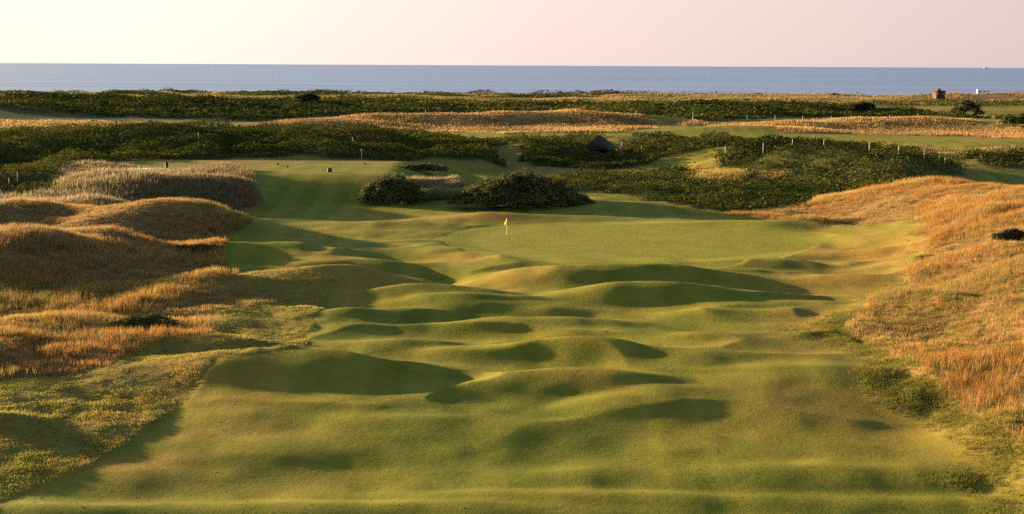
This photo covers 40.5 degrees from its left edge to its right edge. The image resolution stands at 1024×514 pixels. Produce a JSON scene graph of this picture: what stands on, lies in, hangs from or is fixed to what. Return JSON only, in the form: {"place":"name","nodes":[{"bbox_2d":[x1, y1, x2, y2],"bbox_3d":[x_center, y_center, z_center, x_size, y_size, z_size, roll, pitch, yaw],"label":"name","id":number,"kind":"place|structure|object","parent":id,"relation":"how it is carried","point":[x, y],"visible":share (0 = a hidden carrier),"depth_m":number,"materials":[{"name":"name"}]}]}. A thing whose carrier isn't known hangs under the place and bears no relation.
{"place":"outdoors","nodes":[
{"label":"outdoors","id":0,"kind":"place"},
{"bbox_2d":[0,92,1023,513],"bbox_3d":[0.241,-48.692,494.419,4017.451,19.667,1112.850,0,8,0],"label":"ground","id":1,"kind":"structure","parent":0,"point":[540,386],"depth_m":67.63,"materials":[{"name":"plant"}]},
{"bbox_2d":[1,159,263,213],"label":"fescue grass","id":2,"kind":"structure","parent":1,"relation":"on","point":[228,174],"depth_m":138.86,"materials":[{"name":"beige plant"}]},
{"bbox_2d":[0,196,279,378],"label":"fescue grass","id":3,"kind":"structure","parent":1,"relation":"on","point":[136,295],"depth_m":88.42,"materials":[{"name":"beige plant"}]},
{"bbox_2d":[104,311,179,331],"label":"gorse bush","id":4,"kind":"object","parent":1,"relation":"on","point":[135,322],"visible":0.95,"depth_m":75.24,"materials":[{"name":"green plant"}]},
{"bbox_2d":[175,243,222,250],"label":"heather clump","id":5,"kind":"object","parent":1,"relation":"on","point":[196,246],"visible":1,"depth_m":102.96,"materials":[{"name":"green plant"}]},
{"bbox_2d":[292,92,319,103],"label":"scrub bush","id":6,"kind":"object","parent":1,"relation":"on","point":[309,95],"visible":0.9,"depth_m":385.77,"materials":[{"name":"green plant"}]},
{"bbox_2d":[357,172,424,203],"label":"gorse bush","id":7,"kind":"object","parent":1,"relation":"on","point":[396,188],"visible":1,"depth_m":145.06,"materials":[{"name":"green plant"}]},
{"bbox_2d":[397,162,449,173],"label":"gorse bush","id":8,"kind":"object","parent":1,"relation":"on","point":[423,166],"visible":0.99,"depth_m":167.61,"materials":[{"name":"green plant"}]},
{"bbox_2d":[401,174,469,203],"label":"tall grass clump","id":9,"kind":"object","parent":1,"relation":"on","point":[437,188],"visible":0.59,"depth_m":152.03,"materials":[{"name":"beige plant"}]},
{"bbox_2d":[0,87,925,98],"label":"dune scrub","id":10,"kind":"object","parent":1,"relation":"on","point":[344,92],"visible":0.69,"depth_m":722.85,"materials":[{"name":"green plant"}]},
{"bbox_2d":[0,118,1023,171],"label":"bracken","id":11,"kind":"object","parent":1,"relation":"on","point":[48,137],"visible":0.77,"depth_m":196.38,"materials":[{"name":"green plant"}]},
{"bbox_2d":[0,91,1023,120],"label":"bracken","id":12,"kind":"object","parent":1,"relation":"on","point":[457,104],"visible":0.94,"depth_m":373.71,"materials":[{"name":"green plant"}]},
{"bbox_2d":[0,136,1023,210],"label":"bracken","id":13,"kind":"object","parent":1,"relation":"on","point":[730,187],"visible":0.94,"depth_m":159.76,"materials":[{"name":"green plant"}]},
{"bbox_2d":[0,181,1023,513],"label":"rough grass","id":14,"kind":"structure","parent":1,"relation":"on","point":[112,411],"depth_m":63.58,"materials":[{"name":"plant"}]},
{"bbox_2d":[3,91,1023,104],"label":"marram grass","id":15,"kind":"structure","parent":1,"relation":"on","point":[776,96],"depth_m":647.48,"materials":[{"name":"plant"}]},
{"bbox_2d":[445,166,595,207],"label":"gorse bush","id":16,"kind":"object","parent":1,"relation":"on","point":[513,187],"visible":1,"depth_m":141.48,"materials":[{"name":"green plant"}]},
{"bbox_2d":[582,134,616,153],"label":"shelter","id":17,"kind":"object","parent":1,"relation":"on","point":[599,142],"visible":0.55,"depth_m":206.60,"materials":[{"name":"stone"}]},
{"bbox_2d":[679,163,1009,190],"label":"fescue grass","id":18,"kind":"structure","parent":1,"relation":"on","point":[705,174],"depth_m":167.80,"materials":[{"name":"beige plant"}]},
{"bbox_2d":[848,101,875,109],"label":"scrub bush","id":19,"kind":"object","parent":1,"relation":"on","point":[862,105],"visible":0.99,"depth_m":399.84,"materials":[{"name":"green plant"}]},
{"bbox_2d":[724,175,1023,440],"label":"fescue grass","id":20,"kind":"structure","parent":1,"relation":"on","point":[990,203],"depth_m":90.57,"materials":[{"name":"beige plant"}]},
{"bbox_2d":[766,277,1023,513],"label":"rough grass","id":21,"kind":"structure","parent":1,"relation":"on","point":[966,419],"depth_m":63.00,"materials":[{"name":"beige plant"}]},
{"bbox_2d":[932,89,945,99],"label":"lookout hut","id":22,"kind":"object","parent":1,"relation":"on","point":[938,94],"visible":0.94,"depth_m":612.55,"materials":[{"name":"brown brick"}]},
{"bbox_2d":[950,99,984,114],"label":"scrub bush","id":23,"kind":"object","parent":1,"relation":"on","point":[966,105],"visible":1,"depth_m":387.87,"materials":[{"name":"green plant"}]},
{"bbox_2d":[976,90,990,93],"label":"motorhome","id":24,"kind":"object","parent":1,"relation":"on","point":[983,91],"visible":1,"depth_m":631.47,"materials":[{"name":"white metal"}]},
{"bbox_2d":[996,120,1015,125],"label":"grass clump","id":25,"kind":"object","parent":1,"relation":"on","point":[999,121],"visible":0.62,"depth_m":297.52,"materials":[{"name":"plant"}]},
{"bbox_2d":[991,227,1023,242],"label":"bush","id":26,"kind":"object","parent":1,"relation":"on","point":[1007,234],"visible":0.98,"depth_m":99.52,"materials":[{"name":"green plant"}]},
{"bbox_2d":[1002,112,1023,125],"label":"scrub bush","id":27,"kind":"object","parent":1,"relation":"on","point":[1017,119],"visible":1,"depth_m":294.16,"materials":[{"name":"green plant"}]},
{"bbox_2d":[0,63,1023,94],"bbox_3d":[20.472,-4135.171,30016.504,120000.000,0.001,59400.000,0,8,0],"label":"sea","id":28,"kind":"structure","parent":0,"point":[86,77],"depth_m":2123.22,"materials":[{"name":"liquid"}]},
{"bbox_2d":[0,108,1023,153],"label":"fescue grass","id":29,"kind":"structure","parent":0,"point":[613,127],"depth_m":296.62,"materials":[{"name":"beige plant"}]},
{"bbox_2d":[0,0,1023,67],"label":"sky","id":30,"kind":"structure","parent":0,"point":[719,33],"materials":[{"name":"white"}]}
]}

